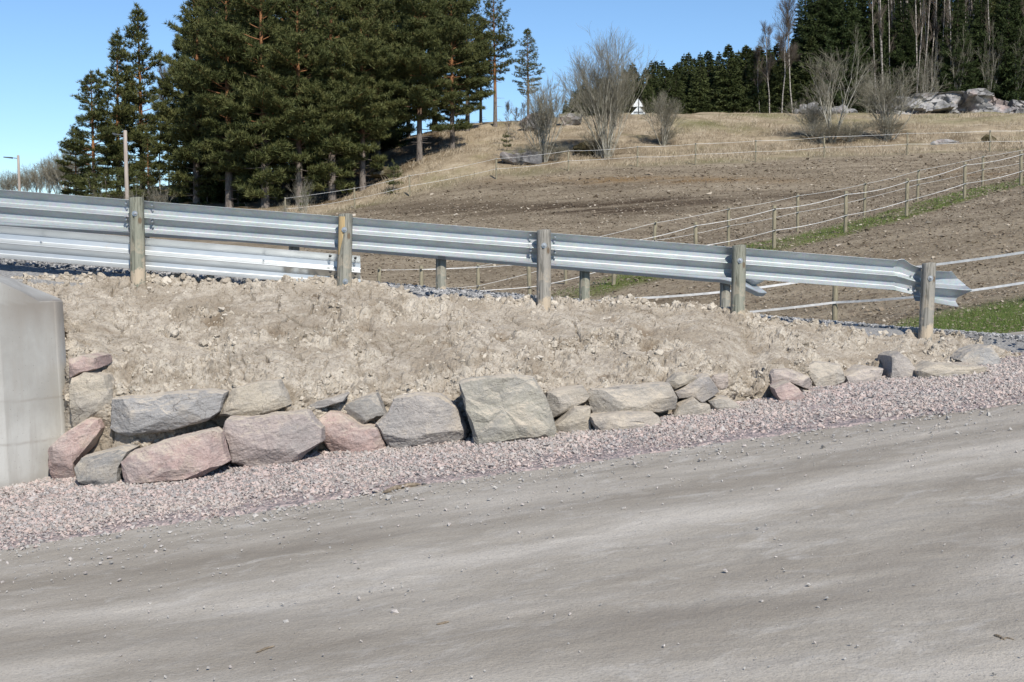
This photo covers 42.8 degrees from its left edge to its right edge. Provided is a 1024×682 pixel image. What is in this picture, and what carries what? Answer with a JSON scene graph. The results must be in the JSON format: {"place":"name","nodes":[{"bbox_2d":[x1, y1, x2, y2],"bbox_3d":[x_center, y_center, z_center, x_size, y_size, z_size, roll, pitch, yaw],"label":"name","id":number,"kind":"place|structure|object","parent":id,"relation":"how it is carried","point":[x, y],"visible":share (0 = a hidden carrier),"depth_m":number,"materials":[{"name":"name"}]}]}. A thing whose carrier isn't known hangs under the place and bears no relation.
{"place":"outdoors","nodes":[
{"label":"outdoors","id":0,"kind":"place"},
{"bbox_2d":[0,0,867,194],"label":"sky","id":1,"kind":"structure","parent":0,"point":[47,46],"materials":[{"name":"blue"}]},
{"bbox_2d":[0,331,1023,681],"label":"gravel road","id":2,"kind":"structure","parent":0,"point":[958,497],"depth_m":6.18,"materials":[{"name":"grey gravel"}]},
{"bbox_2d":[0,352,1023,550],"bbox_3d":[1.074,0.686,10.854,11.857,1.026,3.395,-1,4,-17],"label":"gravel verge","id":3,"kind":"structure","parent":2,"relation":"on","point":[300,500],"depth_m":9.44,"materials":[{"name":"gravel"}]},
{"bbox_2d":[0,275,65,487],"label":"bridge abutment","id":4,"kind":"object","parent":3,"relation":"on","point":[32,372],"visible":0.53,"depth_m":10.46,"materials":[{"name":"concrete"}]},
{"bbox_2d":[48,417,104,479],"bbox_3d":[-3.516,0.875,10.719,0.445,0.551,0.660,0,4,0],"label":"boulder","id":5,"kind":"object","parent":3,"relation":"on","point":[68,450],"visible":0.78,"depth_m":10.42,"materials":[{"name":"stone"}]},
{"bbox_2d":[69,370,114,426],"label":"boulder","id":6,"kind":"object","parent":5,"relation":"on","point":[91,393],"visible":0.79,"depth_m":10.51,"materials":[{"name":"stone"}]},
{"bbox_2d":[74,443,139,485],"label":"boulder","id":7,"kind":"object","parent":3,"relation":"on","point":[102,467],"visible":0.73,"depth_m":10.03,"materials":[{"name":"stone"}]},
{"bbox_2d":[121,426,231,483],"bbox_3d":[-2.578,0.881,10.149,0.825,0.440,0.684,0,4,0],"label":"boulder","id":8,"kind":"object","parent":3,"relation":"on","point":[193,455],"visible":0.92,"depth_m":9.87,"materials":[{"name":"stone"}]},
{"bbox_2d":[223,409,325,466],"bbox_3d":[-1.879,0.775,10.465,0.786,0.479,0.660,0,4,0],"label":"boulder","id":9,"kind":"object","parent":3,"relation":"on","point":[278,437],"visible":0.98,"depth_m":10.18,"materials":[{"name":"stone"}]},
{"bbox_2d":[217,378,291,416],"bbox_3d":[-2.084,0.458,10.747,0.598,0.313,0.625,0,4,0],"label":"boulder","id":10,"kind":"object","parent":9,"relation":"on","point":[262,397],"visible":0.92,"depth_m":10.47,"materials":[{"name":"stone"}]},
{"bbox_2d":[307,391,348,408],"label":"boulder","id":11,"kind":"object","parent":9,"relation":"on","point":[329,401],"visible":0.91,"depth_m":10.59,"materials":[{"name":"stone"}]},
{"bbox_2d":[319,409,385,451],"bbox_3d":[-1.294,0.743,10.778,0.535,0.379,0.631,0,4,0],"label":"boulder","id":12,"kind":"object","parent":3,"relation":"on","point":[344,432],"visible":0.81,"depth_m":10.49,"materials":[{"name":"stone"}]},
{"bbox_2d":[344,392,386,423],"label":"boulder","id":13,"kind":"object","parent":12,"relation":"on","point":[367,408],"visible":0.95,"depth_m":10.71,"materials":[{"name":"stone"}]},
{"bbox_2d":[375,392,466,447],"bbox_3d":[-0.736,0.647,10.764,0.744,0.478,0.672,0,4,0],"label":"boulder","id":14,"kind":"object","parent":3,"relation":"on","point":[417,419],"visible":0.89,"depth_m":10.48,"materials":[{"name":"stone"}]},
{"bbox_2d":[458,373,555,444],"bbox_3d":[-0.038,0.549,10.630,0.785,0.574,0.702,0,4,0],"label":"boulder","id":15,"kind":"object","parent":3,"relation":"on","point":[505,407],"visible":0.94,"depth_m":10.36,"materials":[{"name":"stone"}]},
{"bbox_2d":[555,405,591,432],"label":"boulder","id":16,"kind":"object","parent":3,"relation":"on","point":[575,418],"visible":0.72,"depth_m":10.52,"materials":[{"name":"stone"}]},
{"bbox_2d":[590,411,661,431],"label":"boulder","id":17,"kind":"object","parent":3,"relation":"on","point":[601,421],"visible":0.79,"depth_m":10.43,"materials":[{"name":"stone"}]},
{"bbox_2d":[587,382,676,412],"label":"boulder","id":18,"kind":"object","parent":17,"relation":"on","point":[657,397],"visible":0.88,"depth_m":10.76,"materials":[{"name":"stone"}]},
{"bbox_2d":[670,397,710,416],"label":"boulder","id":19,"kind":"object","parent":3,"relation":"on","point":[690,406],"visible":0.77,"depth_m":10.86,"materials":[{"name":"stone"}]},
{"bbox_2d":[674,373,718,402],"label":"boulder","id":20,"kind":"object","parent":19,"relation":"on","point":[701,387],"visible":0.8,"depth_m":11.01,"materials":[{"name":"stone"}]},
{"bbox_2d":[707,395,739,409],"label":"boulder","id":21,"kind":"object","parent":3,"relation":"on","point":[718,402],"visible":0.75,"depth_m":11.01,"materials":[{"name":"stone"}]},
{"bbox_2d":[769,380,804,401],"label":"boulder","id":22,"kind":"object","parent":3,"relation":"on","point":[782,390],"visible":0.84,"depth_m":11.21,"materials":[{"name":"stone"}]},
{"bbox_2d":[769,368,811,388],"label":"boulder","id":23,"kind":"object","parent":3,"relation":"on","point":[793,377],"visible":0.85,"depth_m":11.59,"materials":[{"name":"stone"}]},
{"bbox_2d":[808,360,845,385],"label":"boulder","id":24,"kind":"object","parent":3,"relation":"on","point":[822,373],"visible":0.74,"depth_m":11.91,"materials":[{"name":"stone"}]},
{"bbox_2d":[843,364,882,382],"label":"boulder","id":25,"kind":"object","parent":3,"relation":"on","point":[855,373],"visible":0.73,"depth_m":11.97,"materials":[{"name":"stone"}]},
{"bbox_2d":[877,351,915,377],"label":"boulder","id":26,"kind":"object","parent":3,"relation":"on","point":[896,364],"visible":0.76,"depth_m":12.04,"materials":[{"name":"stone"}]},
{"bbox_2d":[914,360,986,377],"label":"boulder","id":27,"kind":"object","parent":3,"relation":"on","point":[925,369],"visible":0.79,"depth_m":11.88,"materials":[{"name":"stone"}]},
{"bbox_2d":[950,344,1000,365],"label":"boulder","id":28,"kind":"object","parent":3,"relation":"on","point":[978,354],"visible":0.73,"depth_m":12.40,"materials":[{"name":"stone"}]},
{"bbox_2d":[0,402,1023,681],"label":"pebbles","id":29,"kind":"object","parent":2,"relation":"on","point":[388,496],"visible":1,"depth_m":8.32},
{"bbox_2d":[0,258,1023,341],"bbox_3d":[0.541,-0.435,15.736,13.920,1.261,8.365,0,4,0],"label":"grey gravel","id":30,"kind":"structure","parent":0,"point":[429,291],"depth_m":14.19,"materials":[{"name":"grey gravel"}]},
{"bbox_2d":[0,259,1023,351],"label":"road","id":31,"kind":"structure","parent":0,"point":[1008,344],"depth_m":13.29,"materials":[{"name":"grey asphalt"}]},
{"bbox_2d":[0,222,766,307],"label":"guardrail","id":32,"kind":"object","parent":31,"relation":"on","point":[752,287],"visible":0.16,"depth_m":17.96,"materials":[{"name":"metal"}]},
{"bbox_2d":[16,271,1020,454],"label":"clay bank","id":33,"kind":"structure","parent":0,"point":[297,306],"depth_m":12.04,"materials":[{"name":"beige soil"}]},
{"bbox_2d":[69,352,111,377],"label":"boulder","id":34,"kind":"object","parent":33,"relation":"on","point":[80,364],"visible":0.99,"depth_m":10.55,"materials":[{"name":"stone"}]},
{"bbox_2d":[110,388,228,436],"bbox_3d":[-2.762,0.566,10.659,0.932,0.366,0.671,0,4,0],"label":"boulder","id":35,"kind":"object","parent":33,"relation":"on","point":[131,415],"visible":0.94,"depth_m":10.38,"materials":[{"name":"stone"}]},
{"bbox_2d":[0,190,971,339],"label":"guardrail","id":36,"kind":"object","parent":33,"relation":"on","point":[928,286],"visible":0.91,"depth_m":13.19,"materials":[{"name":"metal"}]},
{"bbox_2d":[0,226,360,281],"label":"underrun rail","id":37,"kind":"object","parent":36,"relation":"attached to","point":[54,246],"visible":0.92,"depth_m":12.95,"materials":[{"name":"metal"}]},
{"bbox_2d":[10,271,1021,448],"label":"clay clods","id":38,"kind":"object","parent":33,"relation":"on","point":[166,281],"visible":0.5,"depth_m":12.19,"materials":[{"name":"beige soil"}]},
{"bbox_2d":[546,385,588,417],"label":"boulder","id":39,"kind":"object","parent":33,"relation":"on","point":[562,400],"visible":0.88,"depth_m":10.76,"materials":[{"name":"stone"}]},
{"bbox_2d":[666,372,696,388],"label":"boulder","id":40,"kind":"object","parent":33,"relation":"on","point":[675,380],"visible":0.97,"depth_m":11.01,"materials":[{"name":"stone"}]},
{"bbox_2d":[88,112,1023,332],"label":"field","id":41,"kind":"structure","parent":0,"point":[433,142],"depth_m":59.84,"materials":[{"name":"soil"}]},
{"bbox_2d":[40,144,91,193],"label":"bare bush","id":42,"kind":"object","parent":41,"relation":"on","point":[57,174],"visible":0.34,"depth_m":100.87,"materials":[{"name":"brown plant"}]},
{"bbox_2d":[54,123,91,194],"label":"pine tree","id":43,"kind":"object","parent":41,"relation":"on","point":[69,171],"visible":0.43,"depth_m":85.07,"materials":[{"name":"green plant"}]},
{"bbox_2d":[69,170,110,197],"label":"pine bush","id":44,"kind":"object","parent":41,"relation":"on","point":[89,181],"visible":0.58,"depth_m":79.33,"materials":[{"name":"green plant"}]},
{"bbox_2d":[57,69,128,197],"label":"pine tree","id":45,"kind":"object","parent":41,"relation":"on","point":[106,136],"visible":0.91,"depth_m":82.79,"materials":[{"name":"green plant"}]},
{"bbox_2d":[84,28,148,198],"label":"pine tree","id":46,"kind":"object","parent":41,"relation":"on","point":[116,55],"visible":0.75,"depth_m":84.51,"materials":[{"name":"green plant"}]},
{"bbox_2d":[107,159,143,196],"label":"pine bush","id":47,"kind":"object","parent":41,"relation":"on","point":[122,181],"visible":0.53,"depth_m":79.42,"materials":[{"name":"green plant"}]},
{"bbox_2d":[111,1,173,195],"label":"pine tree","id":48,"kind":"object","parent":41,"relation":"on","point":[150,120],"visible":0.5,"depth_m":86.72,"materials":[{"name":"green plant"}]},
{"bbox_2d":[135,131,159,200],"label":"pine tree","id":49,"kind":"object","parent":41,"relation":"on","point":[145,177],"visible":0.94,"depth_m":83.30,"materials":[{"name":"green plant"}]},
{"bbox_2d":[149,27,185,163],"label":"pine tree","id":50,"kind":"object","parent":41,"relation":"on","point":[167,87],"visible":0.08,"depth_m":90.33,"materials":[{"name":"green plant"}]},
{"bbox_2d":[148,0,240,202],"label":"pine tree","id":51,"kind":"object","parent":41,"relation":"on","point":[187,131],"visible":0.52,"depth_m":78.48,"materials":[{"name":"green plant"}]},
{"bbox_2d":[170,0,260,202],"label":"spruce tree","id":52,"kind":"object","parent":41,"relation":"on","point":[221,187],"visible":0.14,"depth_m":80.29,"materials":[{"name":"green plant"}]},
{"bbox_2d":[165,0,270,207],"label":"pine tree","id":53,"kind":"object","parent":41,"relation":"on","point":[205,75],"visible":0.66,"depth_m":75.16,"materials":[{"name":"green plant"}]},
{"bbox_2d":[209,0,317,207],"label":"pine tree","id":54,"kind":"object","parent":41,"relation":"on","point":[242,141],"visible":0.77,"depth_m":74.35,"materials":[{"name":"green plant"}]},
{"bbox_2d":[240,0,350,206],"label":"pine tree","id":55,"kind":"object","parent":41,"relation":"on","point":[292,39],"visible":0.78,"depth_m":74.22,"materials":[{"name":"green plant"}]},
{"bbox_2d":[283,0,356,187],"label":"spruce tree","id":56,"kind":"object","parent":41,"relation":"on","point":[311,79],"visible":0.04,"depth_m":84.37,"materials":[{"name":"green plant"}]},
{"bbox_2d":[286,0,389,200],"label":"pine tree","id":57,"kind":"object","parent":41,"relation":"on","point":[332,171],"visible":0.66,"depth_m":75.32,"materials":[{"name":"green plant"}]},
{"bbox_2d":[316,0,407,191],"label":"pine tree","id":58,"kind":"object","parent":41,"relation":"on","point":[382,68],"visible":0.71,"depth_m":76.50,"materials":[{"name":"green plant"}]},
{"bbox_2d":[353,0,412,155],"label":"pine tree","id":59,"kind":"object","parent":41,"relation":"on","point":[380,5],"visible":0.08,"depth_m":86.16,"materials":[{"name":"green plant"}]},
{"bbox_2d":[366,6,416,149],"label":"spruce tree","id":60,"kind":"object","parent":41,"relation":"on","point":[391,143],"visible":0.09,"depth_m":90.39,"materials":[{"name":"green plant"}]},
{"bbox_2d":[372,0,466,161],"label":"pine tree","id":61,"kind":"object","parent":41,"relation":"on","point":[418,62],"visible":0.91,"depth_m":77.69,"materials":[{"name":"green plant"}]},
{"bbox_2d":[423,0,490,149],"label":"pine tree","id":62,"kind":"object","parent":41,"relation":"on","point":[466,59],"visible":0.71,"depth_m":82.51,"materials":[{"name":"green plant"}]},
{"bbox_2d":[442,0,498,130],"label":"pine tree","id":63,"kind":"object","parent":41,"relation":"on","point":[477,37],"visible":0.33,"depth_m":90.27,"materials":[{"name":"green plant"}]},
{"bbox_2d":[473,0,524,126],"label":"pine tree","id":64,"kind":"object","parent":41,"relation":"on","point":[501,36],"visible":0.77,"depth_m":91.51,"materials":[{"name":"green plant"}]},
{"bbox_2d":[500,148,541,164],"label":"boulder","id":65,"kind":"object","parent":41,"relation":"on","point":[518,158],"visible":0.92,"depth_m":75.20,"materials":[{"name":"grey stone"}]},
{"bbox_2d":[512,28,545,114],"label":"pine tree","id":66,"kind":"object","parent":41,"relation":"on","point":[527,33],"visible":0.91,"depth_m":93.63,"materials":[{"name":"green plant"}]},
{"bbox_2d":[494,72,586,161],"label":"willow bush","id":67,"kind":"object","parent":41,"relation":"on","point":[542,110],"visible":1,"depth_m":75.23,"materials":[{"name":"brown plant"}]},
{"bbox_2d":[553,21,657,157],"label":"willow bush","id":68,"kind":"object","parent":41,"relation":"on","point":[614,91],"visible":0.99,"depth_m":76.89,"materials":[{"name":"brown plant"}]},
{"bbox_2d":[243,106,1023,214],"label":"dry grass","id":69,"kind":"structure","parent":41,"relation":"on","point":[999,141],"depth_m":78.94,"materials":[{"name":"beige plant"}]},
{"bbox_2d":[284,130,990,210],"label":"paddock fence","id":70,"kind":"object","parent":41,"relation":"on","point":[823,147],"visible":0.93,"depth_m":72.39,"materials":[{"name":"wood"},{"name":"white plastic"}]},
{"bbox_2d":[642,76,656,112],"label":"spruce tree","id":71,"kind":"object","parent":41,"relation":"on","point":[647,95],"visible":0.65,"depth_m":101.68,"materials":[{"name":"green plant"}]},
{"bbox_2d":[634,89,685,145],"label":"willow bush","id":72,"kind":"object","parent":41,"relation":"on","point":[665,116],"visible":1,"depth_m":81.00,"materials":[{"name":"grey plant"}]},
{"bbox_2d":[664,71,688,113],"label":"spruce tree","id":73,"kind":"object","parent":41,"relation":"on","point":[680,95],"visible":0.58,"depth_m":101.57,"materials":[{"name":"green plant"}]},
{"bbox_2d":[676,52,695,101],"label":"spruce tree","id":74,"kind":"object","parent":41,"relation":"on","point":[685,79],"visible":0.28,"depth_m":103.49,"materials":[{"name":"green plant"}]},
{"bbox_2d":[686,52,713,113],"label":"spruce tree","id":75,"kind":"object","parent":41,"relation":"on","point":[699,98],"visible":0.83,"depth_m":101.53,"materials":[{"name":"green plant"}]},
{"bbox_2d":[377,150,1023,289],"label":"paddock fence","id":76,"kind":"object","parent":41,"relation":"on","point":[478,285],"visible":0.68,"depth_m":41.20,"materials":[{"name":"grey wood"}]},
{"bbox_2d":[419,151,1022,294],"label":"paddock fence","id":77,"kind":"object","parent":41,"relation":"on","point":[530,286],"visible":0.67,"depth_m":37.40,"materials":[{"name":"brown wood"}]},
{"bbox_2d":[706,44,750,112],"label":"spruce tree","id":78,"kind":"object","parent":41,"relation":"on","point":[728,94],"visible":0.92,"depth_m":101.26,"materials":[{"name":"green plant"}]},
{"bbox_2d":[730,44,766,99],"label":"spruce tree","id":79,"kind":"object","parent":41,"relation":"on","point":[745,63],"visible":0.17,"depth_m":103.43,"materials":[{"name":"green plant"}]},
{"bbox_2d":[741,51,770,112],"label":"spruce tree","id":80,"kind":"object","parent":41,"relation":"on","point":[751,91],"visible":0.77,"depth_m":101.38,"materials":[{"name":"green plant"}]},
{"bbox_2d":[756,19,778,112],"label":"birch tree","id":81,"kind":"object","parent":41,"relation":"on","point":[768,32],"visible":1,"depth_m":99.06,"materials":[{"name":"grey plant"}]},
{"bbox_2d":[764,51,796,112],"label":"spruce tree","id":82,"kind":"object","parent":41,"relation":"on","point":[776,88],"visible":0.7,"depth_m":101.40,"materials":[{"name":"green plant"}]},
{"bbox_2d":[772,0,801,112],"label":"birch tree","id":83,"kind":"object","parent":41,"relation":"on","point":[786,6],"visible":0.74,"depth_m":99.49,"materials":[{"name":"grey plant"}]},
{"bbox_2d":[551,177,1023,332],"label":"green grass","id":84,"kind":"structure","parent":41,"relation":"on","point":[949,323],"depth_m":23.12,"materials":[{"name":"green plant"}]},
{"bbox_2d":[773,12,801,112],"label":"birch tree","id":85,"kind":"object","parent":41,"relation":"on","point":[787,29],"visible":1,"depth_m":97.25,"materials":[{"name":"grey plant"}]},
{"bbox_2d":[789,0,811,61],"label":"spruce tree","id":86,"kind":"object","parent":41,"relation":"on","point":[796,34],"visible":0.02,"depth_m":108.36,"materials":[{"name":"green plant"}]},
{"bbox_2d":[777,97,843,136],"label":"willow bush","id":87,"kind":"object","parent":41,"relation":"on","point":[812,115],"visible":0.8,"depth_m":83.08,"materials":[{"name":"grey plant"}]},
{"bbox_2d":[598,251,1023,320],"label":"paddock fence","id":88,"kind":"object","parent":41,"relation":"on","point":[834,302],"visible":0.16,"depth_m":25.96,"materials":[{"name":"wood"},{"name":"white plastic"}]},
{"bbox_2d":[792,34,834,108],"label":"spruce tree","id":89,"kind":"object","parent":41,"relation":"on","point":[799,76],"visible":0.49,"depth_m":101.25,"materials":[{"name":"green plant"}]},
{"bbox_2d":[788,118,848,143],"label":"scrub bush","id":90,"kind":"object","parent":41,"relation":"on","point":[822,132],"visible":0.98,"depth_m":80.89,"materials":[{"name":"grey plant"}]},
{"bbox_2d":[791,0,846,105],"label":"spruce tree","id":91,"kind":"object","parent":41,"relation":"on","point":[813,27],"visible":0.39,"depth_m":101.97,"materials":[{"name":"green plant"}]},
{"bbox_2d":[799,27,881,142],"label":"willow bush","id":92,"kind":"object","parent":41,"relation":"on","point":[826,89],"visible":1,"depth_m":81.04,"materials":[{"name":"grey plant"}]},
{"bbox_2d":[817,0,872,112],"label":"spruce tree","id":93,"kind":"object","parent":41,"relation":"on","point":[844,17],"visible":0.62,"depth_m":100.84,"materials":[{"name":"green plant"}]},
{"bbox_2d":[826,121,876,141],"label":"scrub bush","id":94,"kind":"object","parent":41,"relation":"on","point":[845,129],"visible":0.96,"depth_m":80.56,"materials":[{"name":"grey plant"}]},
{"bbox_2d":[851,0,895,112],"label":"spruce tree","id":95,"kind":"object","parent":41,"relation":"on","point":[861,5],"visible":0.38,"depth_m":102.70,"materials":[{"name":"green plant"}]},
{"bbox_2d":[850,116,914,140],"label":"scrub bush","id":96,"kind":"object","parent":41,"relation":"on","point":[883,124],"visible":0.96,"depth_m":80.63,"materials":[{"name":"grey plant"}]},
{"bbox_2d":[850,63,951,139],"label":"willow bush","id":97,"kind":"object","parent":41,"relation":"on","point":[886,98],"visible":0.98,"depth_m":80.66,"materials":[{"name":"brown plant"}]},
{"bbox_2d":[878,0,926,96],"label":"spruce tree","id":98,"kind":"object","parent":41,"relation":"on","point":[904,50],"visible":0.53,"depth_m":102.14,"materials":[{"name":"green plant"}]},
{"bbox_2d":[904,0,936,92],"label":"spruce tree","id":99,"kind":"object","parent":41,"relation":"on","point":[923,53],"visible":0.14,"depth_m":106.97,"materials":[{"name":"green plant"}]},
{"bbox_2d":[916,41,943,92],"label":"sapling","id":100,"kind":"object","parent":41,"relation":"on","point":[927,80],"visible":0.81,"depth_m":99.73,"materials":[{"name":"grey plant"}]},
{"bbox_2d":[926,0,964,91],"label":"spruce tree","id":101,"kind":"object","parent":41,"relation":"on","point":[940,34],"visible":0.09,"depth_m":106.27,"materials":[{"name":"green plant"}]},
{"bbox_2d":[879,88,1023,114],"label":"rock outcrop","id":102,"kind":"object","parent":41,"relation":"on","point":[975,100],"visible":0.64,"depth_m":96.89,"materials":[{"name":"grey stone"}]},
{"bbox_2d":[930,0,980,91],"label":"spruce tree","id":103,"kind":"object","parent":41,"relation":"on","point":[959,14],"visible":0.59,"depth_m":99.68,"materials":[{"name":"green plant"}]},
{"bbox_2d":[962,0,1004,96],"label":"spruce tree","id":104,"kind":"object","parent":41,"relation":"on","point":[979,36],"visible":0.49,"depth_m":100.08,"materials":[{"name":"green plant"}]},
{"bbox_2d":[981,0,1023,101],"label":"spruce tree","id":105,"kind":"object","parent":41,"relation":"on","point":[1004,27],"visible":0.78,"depth_m":99.43,"materials":[{"name":"green plant"}]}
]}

